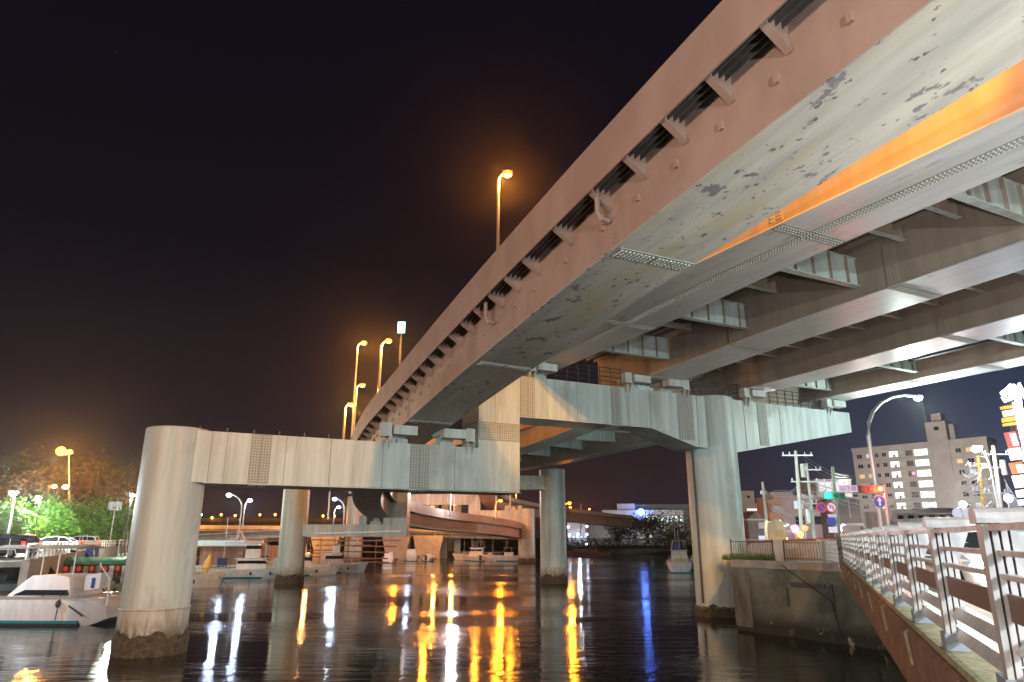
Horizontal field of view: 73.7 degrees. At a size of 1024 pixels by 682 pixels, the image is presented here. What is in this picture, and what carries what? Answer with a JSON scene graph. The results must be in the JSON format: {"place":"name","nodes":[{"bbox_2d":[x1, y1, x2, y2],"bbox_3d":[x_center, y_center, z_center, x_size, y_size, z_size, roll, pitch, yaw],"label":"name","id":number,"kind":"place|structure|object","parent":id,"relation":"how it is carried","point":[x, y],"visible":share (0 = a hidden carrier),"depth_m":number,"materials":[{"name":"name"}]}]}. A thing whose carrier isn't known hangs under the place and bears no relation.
{"place":"outdoors","nodes":[
{"label":"outdoors","id":0,"kind":"place"},
{"bbox_2d":[0,545,125,566],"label":"bank road","id":1,"kind":"structure","parent":0,"point":[10,562],"depth_m":42.79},
{"bbox_2d":[7,491,18,533],"bbox_3d":[-41.372,14.867,56.077,0.783,5.015,0.600,0,-16,0],"label":"street lamp","id":2,"kind":"object","parent":1,"relation":"on","point":[13,493],"visible":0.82,"depth_m":56.35,"materials":[{"name":"grey"}]},
{"bbox_2d":[0,534,42,557],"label":"parked car","id":3,"kind":"object","parent":1,"relation":"on","point":[11,553],"visible":0.63,"depth_m":47.16,"materials":[{"name":"grey paint"}]},
{"bbox_2d":[0,500,47,535],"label":"tree","id":4,"kind":"object","parent":1,"relation":"on","point":[20,520],"visible":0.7,"depth_m":81.04,"materials":[{"name":"green plant"}]},
{"bbox_2d":[3,493,75,538],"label":"tree","id":5,"kind":"object","parent":1,"relation":"on","point":[49,515],"visible":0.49,"depth_m":88.81,"materials":[{"name":"green plant"}]},
{"bbox_2d":[31,492,81,537],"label":"tree","id":6,"kind":"object","parent":1,"relation":"on","point":[72,526],"visible":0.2,"depth_m":92.19,"materials":[{"name":"green plant"}]},
{"bbox_2d":[40,536,84,552],"bbox_3d":[-39.929,17.732,59.418,4.566,1.440,1.800,5,-17,-15],"label":"parked car","id":7,"kind":"object","parent":1,"relation":"on","point":[58,539],"visible":0.29,"depth_m":59.12,"materials":[{"name":"white paint"}]},
{"bbox_2d":[56,495,99,537],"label":"tree","id":8,"kind":"object","parent":1,"relation":"on","point":[80,520],"visible":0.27,"depth_m":100.44,"materials":[{"name":"green plant"}]},
{"bbox_2d":[73,536,100,545],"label":"parked car","id":9,"kind":"object","parent":1,"relation":"on","point":[89,538],"visible":0.27,"depth_m":84.15,"materials":[{"name":"white paint"}]},
{"bbox_2d":[70,500,120,544],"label":"tree","id":10,"kind":"object","parent":1,"relation":"on","point":[95,521],"visible":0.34,"depth_m":103.54,"materials":[{"name":"green plant"}]},
{"bbox_2d":[69,492,132,545],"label":"tree","id":11,"kind":"object","parent":1,"relation":"on","point":[122,523],"visible":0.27,"depth_m":107.57,"materials":[{"name":"green plant"}]},
{"bbox_2d":[107,501,121,545],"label":"road sign","id":12,"kind":"object","parent":1,"relation":"on","point":[112,504],"visible":0.79,"depth_m":106.91,"materials":[{"name":"grey"}]},
{"bbox_2d":[101,500,134,545],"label":"tree","id":13,"kind":"object","parent":1,"relation":"on","point":[121,534],"visible":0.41,"depth_m":111.08,"materials":[{"name":"green plant"}]},
{"bbox_2d":[198,540,277,568],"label":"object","id":14,"kind":"object","parent":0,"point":[234,549],"visible":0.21,"depth_m":93.70,"materials":[{"name":"metal"}]},
{"bbox_2d":[200,518,539,528],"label":"expressway","id":15,"kind":"structure","parent":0,"point":[249,521],"depth_m":255.77,"materials":[{"name":"paint"}]},
{"bbox_2d":[125,538,692,561],"bbox_3d":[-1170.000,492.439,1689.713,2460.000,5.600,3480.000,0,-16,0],"label":"ground","id":16,"kind":"structure","parent":0,"point":[627,551],"depth_m":196.96,"materials":[{"name":"concrete"}]},
{"bbox_2d":[0,448,51,491],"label":"tree","id":17,"kind":"object","parent":16,"relation":"on","point":[11,473],"visible":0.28,"depth_m":147.56,"materials":[{"name":"brown plant"}]},
{"bbox_2d":[0,451,57,497],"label":"tree","id":18,"kind":"object","parent":16,"relation":"on","point":[8,463],"visible":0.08,"depth_m":151.09,"materials":[{"name":"brown plant"}]},
{"bbox_2d":[0,470,64,510],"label":"tree","id":19,"kind":"object","parent":16,"relation":"on","point":[5,485],"visible":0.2,"depth_m":125.89,"materials":[{"name":"brown plant"}]},
{"bbox_2d":[0,484,69,516],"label":"tree","id":20,"kind":"object","parent":16,"relation":"on","point":[33,494],"visible":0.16,"depth_m":117.59,"materials":[{"name":"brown plant"}]},
{"bbox_2d":[1,449,98,505],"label":"tree","id":21,"kind":"object","parent":16,"relation":"on","point":[43,464],"visible":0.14,"depth_m":146.39,"materials":[{"name":"brown plant"}]},
{"bbox_2d":[55,446,73,508],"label":"floodlight mast","id":22,"kind":"object","parent":16,"relation":"on","point":[61,451],"visible":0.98,"depth_m":137.74,"materials":[{"name":"yellow"}]},
{"bbox_2d":[13,441,117,509],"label":"tree","id":23,"kind":"object","parent":16,"relation":"on","point":[44,474],"visible":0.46,"depth_m":144.66,"materials":[{"name":"brown plant"}]},
{"bbox_2d":[17,545,128,586],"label":"embankment wall","id":24,"kind":"structure","parent":16,"relation":"on","point":[30,567],"depth_m":47.25,"materials":[{"name":"concrete"}]},
{"bbox_2d":[25,540,126,559],"bbox_3d":[-48.971,24.292,81.511,3.869,0.900,97.644,7,-17,-22],"label":"guard rail","id":25,"kind":"object","parent":24,"relation":"on","point":[33,551],"visible":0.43,"depth_m":48.89,"materials":[{"name":"metal"}]},
{"bbox_2d":[37,445,134,509],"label":"tree","id":26,"kind":"object","parent":16,"relation":"on","point":[98,466],"visible":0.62,"depth_m":145.93,"materials":[{"name":"brown plant"}]},
{"bbox_2d":[46,448,142,510],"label":"tree","id":27,"kind":"object","parent":16,"relation":"on","point":[132,468],"visible":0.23,"depth_m":152.36,"materials":[{"name":"brown plant"}]},
{"bbox_2d":[67,458,139,514],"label":"tree","id":28,"kind":"object","parent":16,"relation":"on","point":[126,495],"visible":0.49,"depth_m":146.95,"materials":[{"name":"brown plant"}]},
{"bbox_2d":[103,530,279,544],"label":"bank ramp","id":29,"kind":"structure","parent":16,"relation":"on","point":[263,534],"depth_m":124.50,"materials":[{"name":"concrete"}]},
{"bbox_2d":[461,537,691,548],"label":"undergrowth","id":30,"kind":"object","parent":16,"relation":"on","point":[619,544],"visible":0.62,"depth_m":194.73,"materials":[{"name":"green plant"}]},
{"bbox_2d":[566,522,588,544],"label":"depot","id":31,"kind":"structure","parent":16,"relation":"on","point":[573,530],"depth_m":207.08,"materials":[{"name":"grey metal"}]},
{"bbox_2d":[589,504,690,544],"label":"factory","id":32,"kind":"structure","parent":16,"relation":"on","point":[596,531],"depth_m":219.55,"materials":[{"name":"concrete"}]},
{"bbox_2d":[0,555,906,681],"bbox_3d":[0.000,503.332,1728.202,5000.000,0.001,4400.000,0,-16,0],"label":"water","id":33,"kind":"structure","parent":0,"point":[616,618],"depth_m":33.17,"materials":[{"name":"black liquid"}]},
{"bbox_2d":[0,537,55,590],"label":"flybridge boat","id":34,"kind":"object","parent":33,"relation":"on","point":[9,576],"visible":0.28,"depth_m":45.25,"materials":[{"name":"white plastic"}]},
{"bbox_2d":[0,545,120,625],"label":"cabin cruiser","id":35,"kind":"object","parent":33,"relation":"on","point":[71,599],"visible":0.92,"depth_m":38.20,"materials":[{"name":"white paint"}]},
{"bbox_2d":[14,588,103,594],"bbox_3d":[-26.370,14.578,39.897,3.150,0.280,3.360,-1,-16,3],"label":"cabin window","id":36,"kind":"structure","parent":35,"relation":"in","point":[25,592],"depth_m":38.32,"materials":[{"name":"black glass"}]},
{"bbox_2d":[63,557,126,591],"bbox_3d":[-34.761,19.324,55.447,16.500,3.600,3.600,3,-16,-10],"label":"party boat","id":37,"kind":"object","parent":33,"relation":"on","point":[115,566],"visible":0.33,"depth_m":54.65,"materials":[{"name":"green paint"}]},
{"bbox_2d":[79,534,119,556],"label":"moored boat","id":38,"kind":"object","parent":33,"relation":"on","point":[93,552],"visible":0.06,"depth_m":68.47,"materials":[{"name":"white paint"}]},
{"bbox_2d":[192,568,228,587],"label":"moored boat","id":39,"kind":"object","parent":33,"relation":"on","point":[208,579],"visible":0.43,"depth_m":66.82,"materials":[{"name":"white paint"}]},
{"bbox_2d":[200,521,312,577],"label":"moored boat","id":40,"kind":"object","parent":33,"relation":"on","point":[251,563],"visible":0.58,"depth_m":82.79,"materials":[{"name":"white paint"}]},
{"bbox_2d":[268,545,346,575],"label":"moored boat","id":41,"kind":"object","parent":33,"relation":"on","point":[327,569],"visible":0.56,"depth_m":88.46,"materials":[{"name":"white paint"}]},
{"bbox_2d":[238,538,400,566],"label":"timber rack","id":42,"kind":"object","parent":33,"relation":"in","point":[347,558],"visible":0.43,"depth_m":113.45,"materials":[{"name":"orange paint"}]},
{"bbox_2d":[311,537,344,558],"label":"trestle pier","id":43,"kind":"structure","parent":33,"relation":"in","point":[315,543],"depth_m":155.32,"materials":[{"name":"concrete"}]},
{"bbox_2d":[310,537,373,572],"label":"moored boat","id":44,"kind":"object","parent":33,"relation":"on","point":[336,556],"visible":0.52,"depth_m":95.88,"materials":[{"name":"white paint"}]},
{"bbox_2d":[382,535,412,558],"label":"trestle pier","id":45,"kind":"structure","parent":33,"relation":"in","point":[402,545],"depth_m":155.25,"materials":[{"name":"concrete"}]},
{"bbox_2d":[127,525,508,538],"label":"bridge","id":46,"kind":"structure","parent":45,"relation":"on","point":[205,529],"depth_m":154.37,"materials":[{"name":"concrete"}]},
{"bbox_2d":[404,549,422,560],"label":"moored boat","id":47,"kind":"object","parent":33,"relation":"on","point":[411,555],"visible":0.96,"depth_m":142.55,"materials":[{"name":"teal paint"}]},
{"bbox_2d":[274,468,567,583],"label":"portal pier","id":48,"kind":"structure","parent":33,"relation":"in","point":[296,529],"depth_m":73.71,"materials":[{"name":"paint"}]},
{"bbox_2d":[413,535,444,558],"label":"trestle pier","id":49,"kind":"structure","parent":33,"relation":"in","point":[436,542],"depth_m":155.32,"materials":[{"name":"concrete"}]},
{"bbox_2d":[343,494,535,562],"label":"portal pier","id":50,"kind":"structure","parent":33,"relation":"in","point":[526,542],"depth_m":134.50,"materials":[{"name":"paint"}]},
{"bbox_2d":[479,495,633,527],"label":"curving ramp","id":51,"kind":"structure","parent":50,"relation":"on","point":[578,516],"depth_m":160.58,"materials":[{"name":"paint"}]},
{"bbox_2d":[344,367,804,493],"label":"viaduct span","id":52,"kind":"object","parent":50,"relation":"on","point":[543,446],"visible":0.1,"depth_m":67.86,"materials":[{"name":"paint"}]},
{"bbox_2d":[351,341,366,435],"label":"street lamp","id":53,"kind":"object","parent":52,"relation":"on","point":[363,342],"visible":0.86,"depth_m":88.07,"materials":[{"name":"orange"}]},
{"bbox_2d":[377,338,391,391],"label":"street lamp","id":54,"kind":"object","parent":52,"relation":"on","point":[388,340],"visible":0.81,"depth_m":78.78,"materials":[{"name":"orange"}]},
{"bbox_2d":[442,505,461,557],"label":"portal","id":55,"kind":"object","parent":33,"relation":"in","point":[457,541],"depth_m":164.17,"materials":[{"name":"paint"}]},
{"bbox_2d":[452,537,492,559],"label":"moored boat","id":56,"kind":"object","parent":33,"relation":"on","point":[457,556],"visible":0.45,"depth_m":150.61,"materials":[{"name":"white paint"}]},
{"bbox_2d":[463,548,485,560],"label":"moored boat","id":57,"kind":"object","parent":33,"relation":"on","point":[468,557],"visible":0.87,"depth_m":143.21,"materials":[{"name":"teal paint"}]},
{"bbox_2d":[109,362,851,658],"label":"portal pier","id":58,"kind":"structure","parent":33,"relation":"in","point":[183,467],"depth_m":36.27,"materials":[{"name":"paint"}]},
{"bbox_2d":[351,0,1023,538],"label":"elevated ramp","id":59,"kind":"structure","parent":58,"relation":"on","point":[733,120],"depth_m":14.63,"materials":[{"name":"paint"}]},
{"bbox_2d":[397,322,405,364],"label":"deck sign","id":60,"kind":"object","parent":59,"relation":"on","point":[401,326],"visible":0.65,"depth_m":73.12,"materials":[{"name":"grey"}]},
{"bbox_2d":[523,59,1023,407],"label":"viaduct","id":61,"kind":"object","parent":58,"relation":"on","point":[896,263],"visible":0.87,"depth_m":29.20,"materials":[{"name":"paint"}]},
{"bbox_2d":[496,170,512,249],"bbox_3d":[-0.529,-5.891,43.330,1.159,11.038,0.680,0,-16,0],"label":"street lamp","id":62,"kind":"object","parent":61,"relation":"on","point":[506,173],"visible":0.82,"depth_m":44.12,"materials":[{"name":"orange"}]},
{"bbox_2d":[471,545,517,560],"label":"moored boat","id":63,"kind":"object","parent":33,"relation":"on","point":[508,556],"visible":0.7,"depth_m":141.99,"materials":[{"name":"teal paint"}]},
{"bbox_2d":[567,538,610,555],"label":"moored boat","id":64,"kind":"object","parent":33,"relation":"on","point":[591,553],"visible":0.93,"depth_m":186.10,"materials":[{"name":"orange paint"}]},
{"bbox_2d":[666,526,693,572],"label":"moored boat","id":65,"kind":"object","parent":33,"relation":"on","point":[678,561],"visible":0.84,"depth_m":95.62,"materials":[{"name":"teal paint"}]},
{"bbox_2d":[0,0,1023,537],"label":"sky","id":66,"kind":"structure","parent":0,"point":[208,208],"materials":[{"name":"black"}]},
{"bbox_2d":[535,538,932,650],"bbox_3d":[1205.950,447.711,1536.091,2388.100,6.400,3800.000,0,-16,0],"label":"quay ground","id":67,"kind":"structure","parent":0,"point":[808,614],"depth_m":32.72,"materials":[{"name":"concrete"}]},
{"bbox_2d":[604,526,635,541],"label":"tree","id":68,"kind":"object","parent":67,"relation":"on","point":[618,534],"visible":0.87,"depth_m":195.76,"materials":[{"name":"green plant"}]},
{"bbox_2d":[620,509,651,542],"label":"tree","id":69,"kind":"object","parent":67,"relation":"on","point":[636,526],"visible":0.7,"depth_m":195.70,"materials":[{"name":"green plant"}]},
{"bbox_2d":[633,506,669,541],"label":"tree","id":70,"kind":"object","parent":67,"relation":"on","point":[654,520],"visible":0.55,"depth_m":197.67,"materials":[{"name":"green plant"}]},
{"bbox_2d":[638,500,690,542],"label":"tree","id":71,"kind":"object","parent":67,"relation":"on","point":[660,530],"visible":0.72,"depth_m":192.48,"materials":[{"name":"green plant"}]},
{"bbox_2d":[652,508,691,542],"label":"tree","id":72,"kind":"object","parent":67,"relation":"on","point":[677,526],"visible":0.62,"depth_m":188.52,"materials":[{"name":"green plant"}]},
{"bbox_2d":[730,539,773,559],"bbox_3d":[13.225,11.506,37.688,2.456,1.080,0.085,-14,-21,40],"label":"iron fence","id":73,"kind":"object","parent":67,"relation":"on","point":[741,557],"visible":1,"depth_m":37.69,"materials":[{"name":"black"}]},
{"bbox_2d":[764,520,786,539],"bbox_3d":[17.430,13.064,45.148,1.700,2.420,1.200,0,-16,0],"label":"wrapped monument","id":74,"kind":"object","parent":67,"relation":"on","point":[774,529],"visible":0.48,"depth_m":44.92,"materials":[{"name":"beige"}]},
{"bbox_2d":[773,540,783,560],"bbox_3d":[14.380,11.305,36.757,0.380,1.150,0.380,13,-21,-38],"label":"stone post","id":75,"kind":"object","parent":67,"relation":"on","point":[779,552],"visible":0.82,"depth_m":36.66,"materials":[{"name":"stone"}]},
{"bbox_2d":[756,490,822,538],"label":"flats","id":76,"kind":"structure","parent":67,"relation":"on","point":[787,501],"depth_m":122.42,"materials":[{"name":"concrete"}]},
{"bbox_2d":[746,538,835,559],"bbox_3d":[17.762,12.311,40.605,7.247,1.350,0.600,-6,-17,19],"label":"railing","id":77,"kind":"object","parent":67,"relation":"on","point":[812,541],"depth_m":40.64,"materials":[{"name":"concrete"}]},
{"bbox_2d":[730,560,874,637],"bbox_3d":[14.296,12.415,32.966,0.532,3.316,8.882,9,-19,-29],"label":"quay wall cap","id":78,"kind":"object","parent":67,"relation":"on","point":[742,594],"visible":0.89,"depth_m":35.43,"materials":[{"name":"concrete"}]},
{"bbox_2d":[817,539,838,564],"bbox_3d":[15.913,10.576,34.367,0.050,1.125,7.397,-5,-17,16],"label":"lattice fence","id":79,"kind":"object","parent":78,"relation":"on","point":[831,550],"visible":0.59,"depth_m":33.59,"materials":[{"name":"metal"}]},
{"bbox_2d":[782,451,825,538],"bbox_3d":[21.949,11.962,50.665,3.050,7.607,0.515,0,-16,0],"label":"utility pole","id":80,"kind":"object","parent":67,"relation":"on","point":[808,517],"visible":0.93,"depth_m":50.77,"materials":[{"name":"concrete"}]},
{"bbox_2d":[816,472,982,512],"bbox_3d":[27.245,10.835,48.393,10.439,2.621,0.040,-9,-18,27],"label":"overhead cable","id":81,"kind":"object","parent":80,"relation":"attached to","point":[908,495],"visible":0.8,"depth_m":47.72,"materials":[{"name":"grey plastic"}]},
{"bbox_2d":[802,463,820,537],"bbox_3d":[23.262,12.872,52.489,1.754,6.860,0.300,0,-16,0],"label":"utility pole","id":82,"kind":"object","parent":67,"relation":"on","point":[810,505],"visible":0.8,"depth_m":52.67,"materials":[{"name":"concrete"}]},
{"bbox_2d":[810,483,980,513],"bbox_3d":[27.911,11.492,50.286,10.967,2.467,0.040,-8,-18,26],"label":"overhead cable","id":83,"kind":"object","parent":82,"relation":"attached to","point":[901,505],"visible":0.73,"depth_m":49.52,"materials":[{"name":"grey plastic"}]},
{"bbox_2d":[819,540,827,562],"bbox_3d":[16.200,10.875,35.267,0.380,1.150,0.380,13,-21,-38],"label":"stone post","id":84,"kind":"object","parent":67,"relation":"on","point":[822,546],"visible":0.46,"depth_m":35.21,"materials":[{"name":"stone"}]},
{"bbox_2d":[782,540,820,560],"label":"iron gate","id":85,"kind":"structure","parent":84,"relation":"attached to","point":[785,558],"depth_m":36.15,"materials":[{"name":"black"}]},
{"bbox_2d":[831,467,840,532],"bbox_3d":[21.205,11.165,44.655,0.460,5.808,0.300,0,-16,0],"label":"utility pole","id":86,"kind":"object","parent":67,"relation":"on","point":[835,500],"visible":0.6,"depth_m":44.73,"materials":[{"name":"concrete"}]},
{"bbox_2d":[857,485,889,524],"bbox_3d":[20.032,9.945,37.501,1.560,3.975,0.376,0,-16,0],"label":"traffic signal","id":87,"kind":"object","parent":67,"relation":"on","point":[871,488],"visible":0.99,"depth_m":37.87,"materials":[{"name":"red"}]},
{"bbox_2d":[873,495,884,526],"bbox_3d":[20.121,10.125,37.079,0.670,3.395,0.205,0,-16,0],"label":"arrow sign","id":88,"kind":"object","parent":67,"relation":"on","point":[879,501],"visible":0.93,"depth_m":37.36,"materials":[{"name":"blue"}]},
{"bbox_2d":[866,394,922,526],"bbox_3d":[23.649,7.877,41.200,7.032,10.100,0.519,10,-19,-32],"label":"street lamp","id":89,"kind":"object","parent":67,"relation":"on","point":[918,397],"visible":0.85,"depth_m":39.92,"materials":[{"name":"grey"}]},
{"bbox_2d":[905,566,997,643],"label":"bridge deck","id":90,"kind":"structure","parent":67,"relation":"on","point":[979,610],"depth_m":10.75,"materials":[{"name":"concrete"}]},
{"bbox_2d":[839,561,968,681],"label":"bridge fascia","id":91,"kind":"structure","parent":90,"relation":"attached to","point":[915,656],"depth_m":8.85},
{"bbox_2d":[836,533,843,568],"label":"end pillar","id":92,"kind":"structure","parent":91,"relation":"on","point":[839,547],"depth_m":29.90,"materials":[{"name":"grey metal"}]},
{"bbox_2d":[841,559,1000,681],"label":"kerb","id":93,"kind":"structure","parent":91,"relation":"on","point":[971,666],"depth_m":5.65,"materials":[{"name":"concrete"}]},
{"bbox_2d":[840,507,1023,681],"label":"bridge railing","id":94,"kind":"object","parent":93,"relation":"on","point":[875,555],"visible":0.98,"depth_m":5.63,"materials":[{"name":"metal"}]},
{"bbox_2d":[969,456,989,507],"bbox_3d":[33.139,11.487,47.684,1.500,6.879,0.280,0,-16,0],"label":"utility pole","id":95,"kind":"object","parent":67,"relation":"on","point":[979,469],"visible":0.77,"depth_m":48.15,"materials":[{"name":"orange"}]},
{"bbox_2d":[969,446,998,507],"bbox_3d":[31.653,10.582,45.239,1.151,7.241,0.600,0,-16,0],"label":"street lamp","id":96,"kind":"object","parent":67,"relation":"on","point":[976,448],"visible":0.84,"depth_m":45.88,"materials":[{"name":"grey"}]},
{"bbox_2d":[981,445,1008,507],"bbox_3d":[33.040,10.700,45.826,2.550,7.365,0.515,0,-16,0],"label":"utility pole","id":97,"kind":"object","parent":67,"relation":"on","point":[1002,465],"visible":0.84,"depth_m":46.21,"materials":[{"name":"concrete"}]},
{"bbox_2d":[961,453,1003,508],"bbox_3d":[32.970,10.036,47.076,4.057,4.710,2.047,3,-16,-12],"label":"cable tangle","id":98,"kind":"object","parent":97,"relation":"hanging from","point":[973,493],"visible":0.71,"depth_m":46.91,"materials":[{"name":"grey"}]},
{"bbox_2d":[1000,383,1023,504],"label":"sign tower","id":99,"kind":"structure","parent":67,"relation":"on","point":[1013,413],"depth_m":46.24,"materials":[{"name":"grey metal"}]},
{"bbox_2d":[741,491,756,513],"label":"stepped building","id":100,"kind":"structure","parent":0,"point":[749,504],"depth_m":146.10,"materials":[{"name":"concrete"}]},
{"bbox_2d":[722,552,784,560],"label":"grass","id":101,"kind":"structure","parent":0,"point":[726,557],"depth_m":39.29,"materials":[{"name":"green"}]},
{"bbox_2d":[743,511,764,545],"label":"dark house","id":102,"kind":"structure","parent":0,"point":[754,524],"depth_m":114.02,"materials":[{"name":"concrete"}]},
{"bbox_2d":[800,479,852,496],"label":"billboard building","id":103,"kind":"structure","parent":0,"point":[827,483],"depth_m":147.12,"materials":[{"name":"concrete"}]},
{"bbox_2d":[823,492,845,498],"bbox_3d":[20.975,10.056,44.423,1.350,0.440,0.260,0,-16,0],"label":"traffic signal","id":104,"kind":"object","parent":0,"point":[833,495],"visible":1,"depth_m":44.32,"materials":[{"name":"green paint"}]},
{"bbox_2d":[819,497,863,537],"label":"louvred building","id":105,"kind":"structure","parent":0,"point":[849,516],"depth_m":127.96,"materials":[{"name":"concrete"}]},
{"bbox_2d":[863,508,953,528],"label":"shop building","id":106,"kind":"structure","parent":0,"point":[871,518],"depth_m":116.43,"materials":[{"name":"concrete"}]},
{"bbox_2d":[851,403,1007,529],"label":"apartment block","id":107,"kind":"structure","parent":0,"point":[942,456],"depth_m":196.10,"materials":[{"name":"grey"}]},
{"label":"road","id":108,"kind":"structure","parent":0,"visible":0},
{"bbox_2d":[959,524,986,586],"bbox_3d":[10.342,4.704,14.756,1.800,1.520,4.440,-7,-17,22],"label":"parked car","id":109,"kind":"object","parent":108,"relation":"on","point":[975,559],"visible":0.19,"depth_m":13.45,"materials":[{"name":"white paint"}]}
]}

